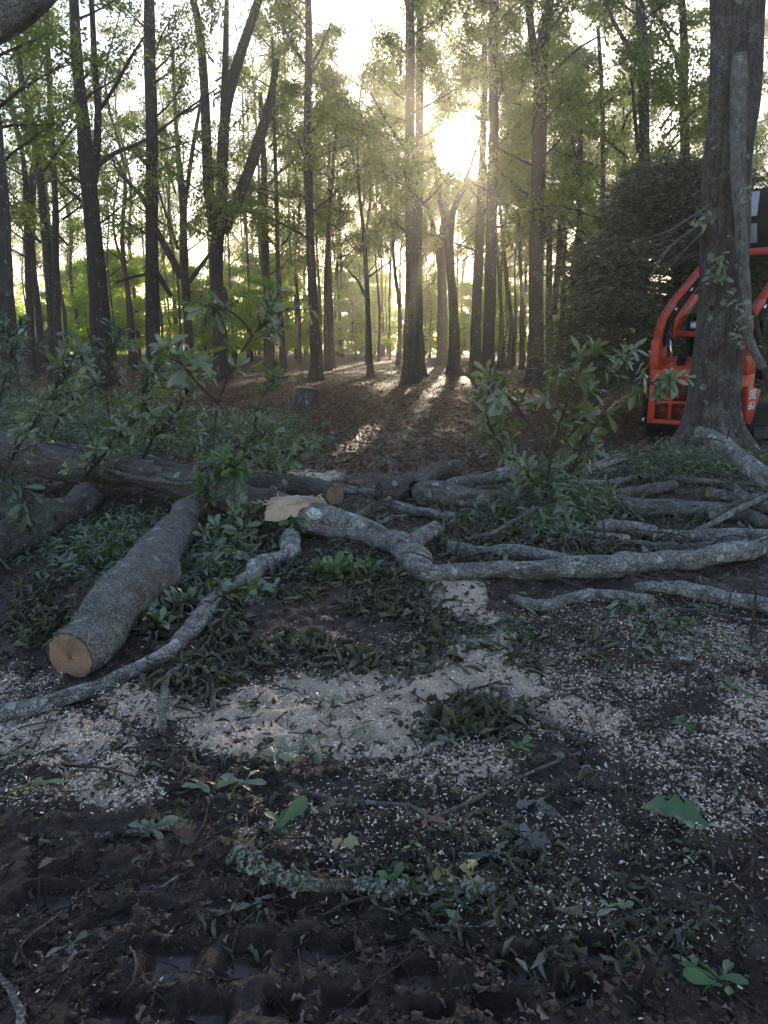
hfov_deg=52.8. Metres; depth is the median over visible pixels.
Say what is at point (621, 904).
leaf sprig
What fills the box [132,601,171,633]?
leafy branch
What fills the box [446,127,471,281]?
forest tree
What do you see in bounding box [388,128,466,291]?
forest tree
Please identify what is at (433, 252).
forest tree
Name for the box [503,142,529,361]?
forest tree
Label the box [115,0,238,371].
forest tree
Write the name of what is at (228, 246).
forest tree
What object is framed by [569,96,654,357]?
forest tree
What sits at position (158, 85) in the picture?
forest tree
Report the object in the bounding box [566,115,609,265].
forest tree
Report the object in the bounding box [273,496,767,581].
fallen trunk
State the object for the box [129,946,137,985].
twig
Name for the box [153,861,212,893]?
twig
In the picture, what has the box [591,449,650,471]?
log
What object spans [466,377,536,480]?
leafy branch
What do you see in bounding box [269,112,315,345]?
forest tree
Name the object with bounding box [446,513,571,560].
branch
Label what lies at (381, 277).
forest tree
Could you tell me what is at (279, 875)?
branch
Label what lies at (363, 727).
leaf sprig
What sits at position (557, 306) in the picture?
understory tree
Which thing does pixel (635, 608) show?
green litter
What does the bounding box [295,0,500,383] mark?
forest tree
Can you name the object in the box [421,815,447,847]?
leaf sprig
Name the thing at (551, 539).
branch
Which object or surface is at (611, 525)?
log
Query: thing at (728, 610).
thin stem
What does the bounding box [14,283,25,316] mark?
understory tree
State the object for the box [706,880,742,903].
leaf sprig
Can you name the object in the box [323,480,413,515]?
branch
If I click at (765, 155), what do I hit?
forest tree
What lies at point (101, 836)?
branch
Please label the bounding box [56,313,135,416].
leafy branch
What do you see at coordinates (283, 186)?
forest tree
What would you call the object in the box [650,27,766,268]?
forest tree
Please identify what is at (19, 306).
understory tree
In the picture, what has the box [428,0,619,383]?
forest tree
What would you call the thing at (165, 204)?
forest tree
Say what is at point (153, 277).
forest tree
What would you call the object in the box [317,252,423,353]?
understory tree
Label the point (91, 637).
log
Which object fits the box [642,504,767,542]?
branch
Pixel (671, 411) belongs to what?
rear door
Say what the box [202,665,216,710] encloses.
branch
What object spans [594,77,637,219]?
forest tree
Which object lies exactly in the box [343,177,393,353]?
forest tree
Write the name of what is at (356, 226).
forest tree
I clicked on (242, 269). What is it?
understory tree
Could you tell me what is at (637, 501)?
log
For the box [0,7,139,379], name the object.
forest tree
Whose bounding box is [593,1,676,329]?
forest tree
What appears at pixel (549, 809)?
leaf sprig
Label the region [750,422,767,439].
log
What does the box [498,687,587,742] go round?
branch
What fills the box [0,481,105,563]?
fallen trunk
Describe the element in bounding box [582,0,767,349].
forest tree
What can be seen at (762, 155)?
forest tree
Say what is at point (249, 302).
forest tree
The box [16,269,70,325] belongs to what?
understory tree
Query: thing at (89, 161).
forest tree
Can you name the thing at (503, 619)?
branch
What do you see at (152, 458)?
log
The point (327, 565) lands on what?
leafy branch
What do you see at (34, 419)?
leafy branch
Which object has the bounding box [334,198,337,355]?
forest tree
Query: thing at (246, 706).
leaf sprig
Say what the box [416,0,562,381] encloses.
forest tree
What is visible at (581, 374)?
leafy branch
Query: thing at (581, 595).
branch
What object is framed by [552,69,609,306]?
forest tree
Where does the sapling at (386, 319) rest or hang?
on the ground
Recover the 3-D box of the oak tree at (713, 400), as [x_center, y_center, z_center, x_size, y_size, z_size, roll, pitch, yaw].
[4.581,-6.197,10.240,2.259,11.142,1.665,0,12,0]
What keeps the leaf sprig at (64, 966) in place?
on the ground
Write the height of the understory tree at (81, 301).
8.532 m
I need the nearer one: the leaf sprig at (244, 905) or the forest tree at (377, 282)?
the leaf sprig at (244, 905)
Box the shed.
[17,326,47,361]
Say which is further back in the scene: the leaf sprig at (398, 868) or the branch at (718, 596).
the branch at (718, 596)
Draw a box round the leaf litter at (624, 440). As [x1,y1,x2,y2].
[2,366,767,473]
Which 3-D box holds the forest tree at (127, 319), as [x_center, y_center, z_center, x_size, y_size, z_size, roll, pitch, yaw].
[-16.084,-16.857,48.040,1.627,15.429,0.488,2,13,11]
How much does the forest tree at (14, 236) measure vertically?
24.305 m
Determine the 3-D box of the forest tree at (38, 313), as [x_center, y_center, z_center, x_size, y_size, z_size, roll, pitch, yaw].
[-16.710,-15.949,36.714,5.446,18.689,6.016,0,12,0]
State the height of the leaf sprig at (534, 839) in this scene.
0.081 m
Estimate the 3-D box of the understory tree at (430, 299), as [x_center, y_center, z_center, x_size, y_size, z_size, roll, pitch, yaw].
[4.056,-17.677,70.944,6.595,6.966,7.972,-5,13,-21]
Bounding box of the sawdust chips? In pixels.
[0,472,767,1021]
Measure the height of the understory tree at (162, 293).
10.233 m
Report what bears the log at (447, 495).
on the ground
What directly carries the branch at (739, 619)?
on the ground
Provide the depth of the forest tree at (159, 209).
89.75 m
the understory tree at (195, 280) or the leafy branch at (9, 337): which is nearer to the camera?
the leafy branch at (9, 337)
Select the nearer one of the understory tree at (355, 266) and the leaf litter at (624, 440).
the leaf litter at (624, 440)
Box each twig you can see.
[0,973,25,1023]
[12,891,84,963]
[32,763,138,778]
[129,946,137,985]
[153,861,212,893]
[189,804,208,847]
[231,911,243,953]
[288,751,581,843]
[321,893,381,916]
[433,924,471,928]
[458,849,499,855]
[471,672,524,690]
[597,651,694,663]
[597,837,638,859]
[673,916,695,935]
[719,835,753,875]
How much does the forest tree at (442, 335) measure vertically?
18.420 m
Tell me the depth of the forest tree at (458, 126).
64.50 m
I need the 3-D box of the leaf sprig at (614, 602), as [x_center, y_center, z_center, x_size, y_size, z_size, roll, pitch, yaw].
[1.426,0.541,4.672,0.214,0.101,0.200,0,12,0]
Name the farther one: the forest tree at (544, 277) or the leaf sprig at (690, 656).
the forest tree at (544, 277)
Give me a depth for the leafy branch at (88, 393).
8.78 m
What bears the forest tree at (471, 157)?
on the ground
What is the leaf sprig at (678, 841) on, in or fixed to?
on the ground
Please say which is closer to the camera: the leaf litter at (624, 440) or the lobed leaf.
the lobed leaf
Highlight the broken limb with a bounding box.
[729,52,767,393]
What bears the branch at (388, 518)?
on the ground
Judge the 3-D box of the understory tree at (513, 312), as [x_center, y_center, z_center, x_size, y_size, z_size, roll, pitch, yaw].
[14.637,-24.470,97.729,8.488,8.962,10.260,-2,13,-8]
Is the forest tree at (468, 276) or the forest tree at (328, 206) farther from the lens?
the forest tree at (468, 276)
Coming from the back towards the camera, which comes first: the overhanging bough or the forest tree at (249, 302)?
the forest tree at (249, 302)
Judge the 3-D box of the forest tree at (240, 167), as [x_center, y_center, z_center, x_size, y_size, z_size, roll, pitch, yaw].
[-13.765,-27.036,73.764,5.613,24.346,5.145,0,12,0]
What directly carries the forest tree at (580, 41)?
on the ground
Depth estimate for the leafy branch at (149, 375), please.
8.94 m
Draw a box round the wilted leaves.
[0,399,767,749]
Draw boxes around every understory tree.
[14,281,24,325]
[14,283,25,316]
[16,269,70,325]
[42,262,124,348]
[44,246,145,356]
[46,261,144,346]
[60,270,164,333]
[62,289,90,357]
[65,293,88,351]
[110,254,200,349]
[159,259,248,354]
[165,274,242,354]
[192,271,261,355]
[224,251,309,352]
[226,261,323,352]
[234,251,341,356]
[300,286,352,346]
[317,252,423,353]
[333,271,398,352]
[333,289,396,358]
[392,280,462,356]
[393,270,472,350]
[436,289,508,351]
[448,280,518,354]
[458,245,559,361]
[496,283,527,352]
[527,288,570,351]
[543,282,582,352]
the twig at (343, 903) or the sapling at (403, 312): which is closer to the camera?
the twig at (343, 903)
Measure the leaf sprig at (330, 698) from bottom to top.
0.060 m
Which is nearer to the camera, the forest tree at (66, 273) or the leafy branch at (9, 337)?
the leafy branch at (9, 337)
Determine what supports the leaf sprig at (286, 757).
on the ground
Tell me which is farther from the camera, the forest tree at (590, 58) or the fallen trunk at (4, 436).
the forest tree at (590, 58)
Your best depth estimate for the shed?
55.68 m
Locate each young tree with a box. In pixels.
[346,135,393,376]
[497,241,505,365]
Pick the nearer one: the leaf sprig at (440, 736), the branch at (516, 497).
the leaf sprig at (440, 736)
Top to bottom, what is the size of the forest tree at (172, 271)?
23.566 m
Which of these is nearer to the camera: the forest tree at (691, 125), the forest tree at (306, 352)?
the forest tree at (306, 352)
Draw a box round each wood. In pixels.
[14,268,650,354]
[257,493,326,521]
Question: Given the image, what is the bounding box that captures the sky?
[0,0,767,337]
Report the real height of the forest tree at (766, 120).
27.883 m
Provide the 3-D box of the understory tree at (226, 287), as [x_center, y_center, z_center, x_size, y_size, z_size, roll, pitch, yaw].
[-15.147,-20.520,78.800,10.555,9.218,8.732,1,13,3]
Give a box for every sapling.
[228,260,232,357]
[383,284,385,355]
[385,258,388,356]
[402,267,403,343]
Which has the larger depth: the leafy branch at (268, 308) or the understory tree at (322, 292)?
the understory tree at (322, 292)
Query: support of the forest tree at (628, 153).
on the ground
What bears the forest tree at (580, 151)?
on the ground
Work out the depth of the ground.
2.85 m
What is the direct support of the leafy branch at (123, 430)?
on the fallen trunk at (46, 463)
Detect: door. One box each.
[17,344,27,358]
[647,370,689,424]
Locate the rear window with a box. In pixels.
[690,329,694,356]
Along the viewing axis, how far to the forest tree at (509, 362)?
45.87 m
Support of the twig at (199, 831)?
on the ground
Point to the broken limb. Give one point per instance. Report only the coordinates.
(738, 106)
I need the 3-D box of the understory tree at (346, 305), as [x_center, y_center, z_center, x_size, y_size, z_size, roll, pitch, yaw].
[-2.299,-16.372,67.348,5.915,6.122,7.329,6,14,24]
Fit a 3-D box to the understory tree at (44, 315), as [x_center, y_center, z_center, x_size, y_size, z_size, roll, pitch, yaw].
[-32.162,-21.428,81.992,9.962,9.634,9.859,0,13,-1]
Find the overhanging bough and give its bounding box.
[0,0,57,45]
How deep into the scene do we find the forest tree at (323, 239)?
84.63 m
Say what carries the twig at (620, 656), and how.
on the ground
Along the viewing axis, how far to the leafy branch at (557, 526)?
6.29 m
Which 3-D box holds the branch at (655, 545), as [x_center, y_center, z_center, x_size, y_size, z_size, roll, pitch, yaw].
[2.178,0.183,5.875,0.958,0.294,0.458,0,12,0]
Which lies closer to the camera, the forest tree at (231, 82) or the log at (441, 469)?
the log at (441, 469)
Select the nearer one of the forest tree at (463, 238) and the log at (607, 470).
the log at (607, 470)
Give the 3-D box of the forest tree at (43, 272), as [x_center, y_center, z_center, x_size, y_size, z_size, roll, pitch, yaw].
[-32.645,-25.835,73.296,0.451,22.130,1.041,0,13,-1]
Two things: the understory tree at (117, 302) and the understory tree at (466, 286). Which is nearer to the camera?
the understory tree at (466, 286)
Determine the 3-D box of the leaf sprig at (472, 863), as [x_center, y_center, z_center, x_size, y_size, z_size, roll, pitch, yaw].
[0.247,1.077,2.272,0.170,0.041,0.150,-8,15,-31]
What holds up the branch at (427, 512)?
on the ground
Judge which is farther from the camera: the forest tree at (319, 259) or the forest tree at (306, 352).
the forest tree at (319, 259)
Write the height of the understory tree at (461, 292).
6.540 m
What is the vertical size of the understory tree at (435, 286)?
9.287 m
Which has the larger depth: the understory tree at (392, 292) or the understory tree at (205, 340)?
the understory tree at (392, 292)
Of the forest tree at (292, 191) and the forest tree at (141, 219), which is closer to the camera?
the forest tree at (292, 191)
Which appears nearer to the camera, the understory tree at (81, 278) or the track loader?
the track loader
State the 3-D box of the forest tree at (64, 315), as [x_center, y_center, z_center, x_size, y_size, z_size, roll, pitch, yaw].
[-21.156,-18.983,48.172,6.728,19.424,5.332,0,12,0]
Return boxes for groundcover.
[468,432,767,486]
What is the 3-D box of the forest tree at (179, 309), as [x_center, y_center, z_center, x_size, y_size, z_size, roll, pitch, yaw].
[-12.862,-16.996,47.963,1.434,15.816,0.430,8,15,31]
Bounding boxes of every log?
[46,497,200,677]
[52,436,200,471]
[375,452,462,500]
[412,467,533,507]
[578,479,767,528]
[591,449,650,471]
[591,465,618,475]
[596,519,656,540]
[688,426,767,491]
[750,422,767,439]
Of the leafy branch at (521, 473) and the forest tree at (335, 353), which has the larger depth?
the forest tree at (335, 353)
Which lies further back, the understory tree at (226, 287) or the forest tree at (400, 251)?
the understory tree at (226, 287)
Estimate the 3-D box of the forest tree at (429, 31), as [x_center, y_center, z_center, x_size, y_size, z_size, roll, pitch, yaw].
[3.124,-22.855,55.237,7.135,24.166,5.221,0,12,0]
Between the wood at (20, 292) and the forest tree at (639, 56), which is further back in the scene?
the wood at (20, 292)
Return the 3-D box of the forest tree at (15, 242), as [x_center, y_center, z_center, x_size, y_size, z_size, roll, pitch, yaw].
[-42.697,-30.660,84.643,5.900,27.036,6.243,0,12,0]
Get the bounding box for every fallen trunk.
[0,431,32,443]
[0,439,290,521]
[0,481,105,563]
[199,453,343,504]
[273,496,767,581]
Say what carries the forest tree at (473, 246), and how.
on the ground
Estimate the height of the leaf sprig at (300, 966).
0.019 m
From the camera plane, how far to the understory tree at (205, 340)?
59.88 m
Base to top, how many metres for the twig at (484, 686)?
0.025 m
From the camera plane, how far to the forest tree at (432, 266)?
85.15 m
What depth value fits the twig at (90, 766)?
2.91 m
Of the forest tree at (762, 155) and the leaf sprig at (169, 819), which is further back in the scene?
the forest tree at (762, 155)
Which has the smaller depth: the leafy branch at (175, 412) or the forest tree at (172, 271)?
the leafy branch at (175, 412)
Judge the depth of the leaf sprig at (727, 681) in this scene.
3.58 m
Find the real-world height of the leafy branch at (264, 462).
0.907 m
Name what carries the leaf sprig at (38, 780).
on the ground
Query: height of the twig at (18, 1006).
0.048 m
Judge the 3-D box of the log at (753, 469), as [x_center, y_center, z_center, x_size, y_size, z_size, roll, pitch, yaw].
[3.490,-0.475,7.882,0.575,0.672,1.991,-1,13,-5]
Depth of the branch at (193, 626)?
3.86 m
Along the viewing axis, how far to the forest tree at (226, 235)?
89.03 m
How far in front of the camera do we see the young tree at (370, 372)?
35.06 m
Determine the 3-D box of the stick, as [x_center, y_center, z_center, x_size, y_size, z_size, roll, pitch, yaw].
[3.085,-0.492,9.383,0.495,0.148,0.145,5,13,20]
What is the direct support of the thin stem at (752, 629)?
on the ground
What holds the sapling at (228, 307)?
on the ground
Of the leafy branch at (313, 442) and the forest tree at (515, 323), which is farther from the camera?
the forest tree at (515, 323)
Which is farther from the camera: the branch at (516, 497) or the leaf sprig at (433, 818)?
the branch at (516, 497)
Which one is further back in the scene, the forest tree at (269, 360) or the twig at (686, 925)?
the forest tree at (269, 360)
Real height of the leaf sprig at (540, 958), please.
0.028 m
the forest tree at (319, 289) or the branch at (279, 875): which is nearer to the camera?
the branch at (279, 875)
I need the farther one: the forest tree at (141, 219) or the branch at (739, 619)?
the forest tree at (141, 219)
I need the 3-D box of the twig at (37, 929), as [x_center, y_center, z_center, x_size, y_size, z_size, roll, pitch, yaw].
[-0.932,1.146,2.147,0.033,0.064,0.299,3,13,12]
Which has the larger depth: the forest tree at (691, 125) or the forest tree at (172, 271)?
the forest tree at (691, 125)
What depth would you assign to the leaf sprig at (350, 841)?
2.47 m
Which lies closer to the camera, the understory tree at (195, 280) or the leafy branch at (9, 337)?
the leafy branch at (9, 337)
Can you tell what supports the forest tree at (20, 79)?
on the ground
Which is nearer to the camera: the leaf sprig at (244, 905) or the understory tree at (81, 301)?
the leaf sprig at (244, 905)
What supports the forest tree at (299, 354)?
on the ground
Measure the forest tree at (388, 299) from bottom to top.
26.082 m
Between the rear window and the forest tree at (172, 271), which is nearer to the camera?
the rear window
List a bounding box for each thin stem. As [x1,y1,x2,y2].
[708,592,730,623]
[749,574,766,642]
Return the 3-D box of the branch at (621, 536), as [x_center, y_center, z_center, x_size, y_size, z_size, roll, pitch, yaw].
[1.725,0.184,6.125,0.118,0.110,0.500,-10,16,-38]
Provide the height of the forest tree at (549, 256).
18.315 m
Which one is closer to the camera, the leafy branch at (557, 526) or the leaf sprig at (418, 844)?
the leaf sprig at (418, 844)
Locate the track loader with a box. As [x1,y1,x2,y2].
[638,187,767,440]
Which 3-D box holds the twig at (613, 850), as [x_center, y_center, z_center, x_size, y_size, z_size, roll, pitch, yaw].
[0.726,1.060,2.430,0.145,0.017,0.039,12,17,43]
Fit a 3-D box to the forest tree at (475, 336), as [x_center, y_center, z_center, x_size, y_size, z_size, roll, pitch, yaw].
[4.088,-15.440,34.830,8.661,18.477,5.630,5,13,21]
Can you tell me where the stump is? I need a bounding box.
[289,387,325,408]
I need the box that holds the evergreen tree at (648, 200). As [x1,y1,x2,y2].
[519,138,767,410]
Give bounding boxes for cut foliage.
[0,363,664,611]
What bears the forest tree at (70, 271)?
on the ground
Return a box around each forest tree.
[0,0,86,378]
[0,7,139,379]
[0,10,100,374]
[0,12,119,406]
[0,44,78,376]
[0,59,67,259]
[3,119,41,310]
[10,200,20,255]
[11,88,85,363]
[11,145,41,284]
[13,0,217,388]
[40,228,45,291]
[45,105,83,352]
[46,0,143,369]
[49,123,86,359]
[61,76,139,361]
[74,0,248,381]
[103,27,175,360]
[112,107,130,365]
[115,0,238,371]
[115,151,144,352]
[119,67,179,356]
[127,0,279,378]
[131,53,192,353]
[136,164,143,265]
[137,57,205,359]
[142,160,193,354]
[161,16,176,350]
[163,142,199,264]
[167,139,182,351]
[190,124,239,275]
[195,0,397,379]
[202,116,253,350]
[208,0,337,371]
[210,83,257,358]
[224,108,256,356]
[229,38,322,368]
[229,141,249,350]
[231,43,300,274]
[231,95,269,354]
[232,1,253,360]
[237,27,300,259]
[250,87,303,353]
[252,1,314,359]
[255,58,336,362]
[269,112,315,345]
[278,58,351,361]
[279,14,391,370]
[279,61,384,367]
[280,105,346,282]
[289,113,308,355]
[293,15,360,261]
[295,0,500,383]
[301,176,334,282]
[303,146,345,279]
[316,159,346,284]
[323,73,360,355]
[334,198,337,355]
[336,81,346,357]
[341,29,425,361]
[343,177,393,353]
[344,29,403,363]
[349,0,515,376]
[349,35,404,356]
[349,164,389,354]
[352,27,460,365]
[355,71,427,309]
[372,0,573,375]
[373,68,478,365]
[384,199,390,353]
[388,4,392,358]
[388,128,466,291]
[391,21,464,250]
[396,153,440,350]
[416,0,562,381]
[423,132,440,326]
[424,0,531,374]
[425,2,481,301]
[425,133,458,353]
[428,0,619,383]
[445,52,556,367]
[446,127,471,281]
[448,12,566,369]
[451,82,512,288]
[454,46,487,249]
[454,148,472,282]
[454,158,473,352]
[455,46,573,368]
[473,1,550,310]
[488,0,709,381]
[497,77,561,364]
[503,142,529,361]
[507,11,578,239]
[508,41,608,368]
[511,25,600,368]
[512,0,633,319]
[520,0,671,247]
[522,225,555,281]
[543,127,555,329]
[548,18,595,352]
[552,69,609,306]
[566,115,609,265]
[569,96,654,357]
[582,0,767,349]
[584,58,611,149]
[590,0,654,229]
[590,90,656,352]
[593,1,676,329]
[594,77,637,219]
[608,108,637,351]
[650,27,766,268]
[658,126,698,281]
[675,20,767,169]
[679,97,702,156]
[752,12,767,188]
[752,14,767,287]
[753,79,766,175]
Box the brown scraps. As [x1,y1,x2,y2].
[0,492,767,1023]
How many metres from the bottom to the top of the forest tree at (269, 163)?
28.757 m
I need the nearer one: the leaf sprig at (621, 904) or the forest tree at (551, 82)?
the leaf sprig at (621, 904)
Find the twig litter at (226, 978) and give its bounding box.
[0,432,767,1022]
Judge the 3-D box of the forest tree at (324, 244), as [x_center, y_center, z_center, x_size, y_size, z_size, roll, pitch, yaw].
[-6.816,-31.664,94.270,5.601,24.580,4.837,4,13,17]
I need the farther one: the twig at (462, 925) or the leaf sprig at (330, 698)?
the leaf sprig at (330, 698)
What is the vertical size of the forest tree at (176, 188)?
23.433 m
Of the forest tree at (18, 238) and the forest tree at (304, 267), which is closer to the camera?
the forest tree at (304, 267)
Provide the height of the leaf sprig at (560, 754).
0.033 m
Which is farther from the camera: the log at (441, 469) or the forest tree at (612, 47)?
the forest tree at (612, 47)
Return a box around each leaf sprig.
[0,745,35,760]
[0,857,55,892]
[7,773,64,805]
[35,927,86,957]
[43,962,69,1008]
[128,815,178,845]
[181,778,215,804]
[215,770,265,801]
[234,886,276,910]
[237,697,269,713]
[251,735,299,770]
[264,796,307,853]
[296,730,328,757]
[297,934,305,985]
[307,692,343,709]
[331,833,358,869]
[340,723,373,741]
[377,862,404,913]
[406,840,452,864]
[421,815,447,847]
[426,732,473,757]
[426,884,476,929]
[432,858,484,907]
[460,840,508,873]
[488,734,535,754]
[504,817,549,857]
[515,797,558,820]
[515,952,549,1011]
[535,751,564,763]
[587,715,598,735]
[597,897,633,936]
[602,592,628,609]
[649,715,696,733]
[664,654,694,673]
[668,838,733,867]
[672,954,724,1003]
[678,959,765,1017]
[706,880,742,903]
[714,674,753,699]
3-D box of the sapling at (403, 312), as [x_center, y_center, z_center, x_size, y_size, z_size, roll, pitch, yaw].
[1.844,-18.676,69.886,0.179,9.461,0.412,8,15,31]
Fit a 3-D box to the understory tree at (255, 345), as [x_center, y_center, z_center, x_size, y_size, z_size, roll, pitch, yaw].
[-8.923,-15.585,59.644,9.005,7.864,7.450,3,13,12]
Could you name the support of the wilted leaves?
on the ground
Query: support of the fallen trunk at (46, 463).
on the ground
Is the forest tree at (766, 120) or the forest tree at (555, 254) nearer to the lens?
the forest tree at (766, 120)
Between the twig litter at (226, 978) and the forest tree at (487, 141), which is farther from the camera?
the forest tree at (487, 141)
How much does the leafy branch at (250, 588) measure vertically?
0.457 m
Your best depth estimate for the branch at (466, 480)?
8.91 m
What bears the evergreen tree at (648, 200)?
on the ground
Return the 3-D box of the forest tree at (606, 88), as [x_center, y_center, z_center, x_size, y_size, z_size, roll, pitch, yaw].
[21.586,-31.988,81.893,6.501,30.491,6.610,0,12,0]
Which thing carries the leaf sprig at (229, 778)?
on the ground
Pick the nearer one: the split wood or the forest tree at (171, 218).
the split wood
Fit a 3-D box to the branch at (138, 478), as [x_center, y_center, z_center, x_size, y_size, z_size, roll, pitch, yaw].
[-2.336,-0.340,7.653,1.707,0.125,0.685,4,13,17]
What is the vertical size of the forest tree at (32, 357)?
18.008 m
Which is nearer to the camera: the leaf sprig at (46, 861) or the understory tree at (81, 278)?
the leaf sprig at (46, 861)
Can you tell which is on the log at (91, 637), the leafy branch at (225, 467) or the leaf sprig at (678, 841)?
the leafy branch at (225, 467)
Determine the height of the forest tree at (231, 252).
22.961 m
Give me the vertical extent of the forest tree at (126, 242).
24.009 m
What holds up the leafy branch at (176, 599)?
on the log at (91, 637)
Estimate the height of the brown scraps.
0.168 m
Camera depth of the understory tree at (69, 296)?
70.34 m
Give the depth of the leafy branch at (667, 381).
6.34 m
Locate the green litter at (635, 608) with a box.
[1,384,767,689]
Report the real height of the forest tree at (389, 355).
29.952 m
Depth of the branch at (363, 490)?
8.24 m
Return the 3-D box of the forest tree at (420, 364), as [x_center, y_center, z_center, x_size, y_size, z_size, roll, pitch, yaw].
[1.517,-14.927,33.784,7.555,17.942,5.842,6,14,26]
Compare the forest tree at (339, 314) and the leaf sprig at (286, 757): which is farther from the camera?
the forest tree at (339, 314)
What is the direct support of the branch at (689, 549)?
on the ground
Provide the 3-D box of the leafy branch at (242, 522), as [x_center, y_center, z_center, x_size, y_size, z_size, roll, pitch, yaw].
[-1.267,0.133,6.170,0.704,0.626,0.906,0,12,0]
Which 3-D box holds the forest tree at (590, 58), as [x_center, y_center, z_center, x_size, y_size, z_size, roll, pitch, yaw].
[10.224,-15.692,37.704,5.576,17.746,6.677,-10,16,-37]
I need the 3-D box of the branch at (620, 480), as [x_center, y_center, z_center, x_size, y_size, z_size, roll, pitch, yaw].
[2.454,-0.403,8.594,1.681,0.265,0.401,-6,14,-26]
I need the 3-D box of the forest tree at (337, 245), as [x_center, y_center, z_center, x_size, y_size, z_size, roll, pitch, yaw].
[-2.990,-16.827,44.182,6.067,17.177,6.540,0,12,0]
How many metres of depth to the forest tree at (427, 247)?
47.81 m
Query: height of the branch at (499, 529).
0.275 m
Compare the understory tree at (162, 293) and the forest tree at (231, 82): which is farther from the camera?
the understory tree at (162, 293)
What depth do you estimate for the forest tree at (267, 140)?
61.56 m
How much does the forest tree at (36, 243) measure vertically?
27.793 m
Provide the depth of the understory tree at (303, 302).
72.44 m
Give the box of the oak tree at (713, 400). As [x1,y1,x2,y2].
[634,0,765,454]
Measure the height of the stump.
0.603 m
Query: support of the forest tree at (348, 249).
on the ground
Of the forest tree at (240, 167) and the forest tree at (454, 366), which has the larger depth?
the forest tree at (240, 167)
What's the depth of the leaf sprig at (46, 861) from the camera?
2.35 m
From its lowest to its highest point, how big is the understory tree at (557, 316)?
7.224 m
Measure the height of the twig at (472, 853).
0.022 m
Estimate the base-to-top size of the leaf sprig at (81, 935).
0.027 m
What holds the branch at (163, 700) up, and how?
on the ground
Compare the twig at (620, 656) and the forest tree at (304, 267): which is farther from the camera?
the forest tree at (304, 267)
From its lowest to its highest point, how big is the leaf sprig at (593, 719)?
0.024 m
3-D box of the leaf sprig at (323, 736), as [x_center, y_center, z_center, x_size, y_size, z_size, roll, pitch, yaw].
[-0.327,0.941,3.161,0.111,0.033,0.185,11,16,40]
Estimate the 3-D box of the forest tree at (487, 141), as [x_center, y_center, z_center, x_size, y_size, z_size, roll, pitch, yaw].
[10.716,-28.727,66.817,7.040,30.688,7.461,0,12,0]
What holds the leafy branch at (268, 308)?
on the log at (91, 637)
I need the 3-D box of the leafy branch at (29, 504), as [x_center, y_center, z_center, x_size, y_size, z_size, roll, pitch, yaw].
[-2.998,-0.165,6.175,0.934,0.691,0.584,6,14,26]
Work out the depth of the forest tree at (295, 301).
60.33 m
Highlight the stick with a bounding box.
[619,465,650,475]
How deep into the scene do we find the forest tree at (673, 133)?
82.23 m
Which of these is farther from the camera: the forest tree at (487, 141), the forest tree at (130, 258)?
the forest tree at (487, 141)
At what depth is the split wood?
6.25 m
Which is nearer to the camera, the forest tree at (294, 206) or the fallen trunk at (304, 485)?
the fallen trunk at (304, 485)
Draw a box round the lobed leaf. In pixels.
[641,794,708,828]
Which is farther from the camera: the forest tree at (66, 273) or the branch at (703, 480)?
the forest tree at (66, 273)
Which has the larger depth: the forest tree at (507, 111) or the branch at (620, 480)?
the forest tree at (507, 111)
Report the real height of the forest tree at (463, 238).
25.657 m
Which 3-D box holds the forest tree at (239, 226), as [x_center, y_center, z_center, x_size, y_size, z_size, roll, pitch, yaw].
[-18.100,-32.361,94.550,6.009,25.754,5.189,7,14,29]
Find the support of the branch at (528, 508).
on the ground
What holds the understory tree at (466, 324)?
on the ground
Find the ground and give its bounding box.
[0,341,767,1023]
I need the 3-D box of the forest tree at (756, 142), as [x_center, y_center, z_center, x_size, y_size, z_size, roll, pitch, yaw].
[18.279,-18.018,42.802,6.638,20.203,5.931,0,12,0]
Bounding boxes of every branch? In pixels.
[0,314,49,401]
[0,335,97,484]
[0,458,63,537]
[0,528,300,721]
[44,359,129,443]
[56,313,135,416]
[58,396,155,486]
[94,824,182,841]
[97,466,233,485]
[118,356,174,444]
[128,344,217,458]
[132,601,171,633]
[149,277,316,522]
[154,585,204,610]
[158,661,187,734]
[180,443,268,514]
[184,484,264,553]
[200,412,302,493]
[201,571,279,606]
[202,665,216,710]
[225,841,509,904]
[248,365,304,453]
[259,499,313,540]
[271,430,322,474]
[309,551,383,581]
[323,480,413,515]
[330,480,408,496]
[376,514,406,524]
[386,486,456,520]
[445,455,535,486]
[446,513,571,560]
[457,506,537,541]
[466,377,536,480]
[469,470,559,489]
[470,334,695,501]
[479,614,508,629]
[489,491,565,521]
[498,410,608,499]
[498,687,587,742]
[501,478,528,523]
[508,561,654,610]
[545,517,597,537]
[546,515,652,550]
[563,465,649,488]
[573,529,629,542]
[582,338,688,444]
[588,563,767,614]
[629,520,722,551]
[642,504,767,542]
[657,473,755,485]
[672,608,767,623]
[681,535,767,552]
[686,508,709,522]
[694,489,767,529]
[702,482,767,513]
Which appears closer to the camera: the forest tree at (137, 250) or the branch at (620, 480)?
the branch at (620, 480)
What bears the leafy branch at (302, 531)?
on the ground
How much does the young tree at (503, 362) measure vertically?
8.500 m
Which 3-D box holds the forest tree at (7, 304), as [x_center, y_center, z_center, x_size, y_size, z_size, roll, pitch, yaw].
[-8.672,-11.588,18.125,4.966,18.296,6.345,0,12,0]

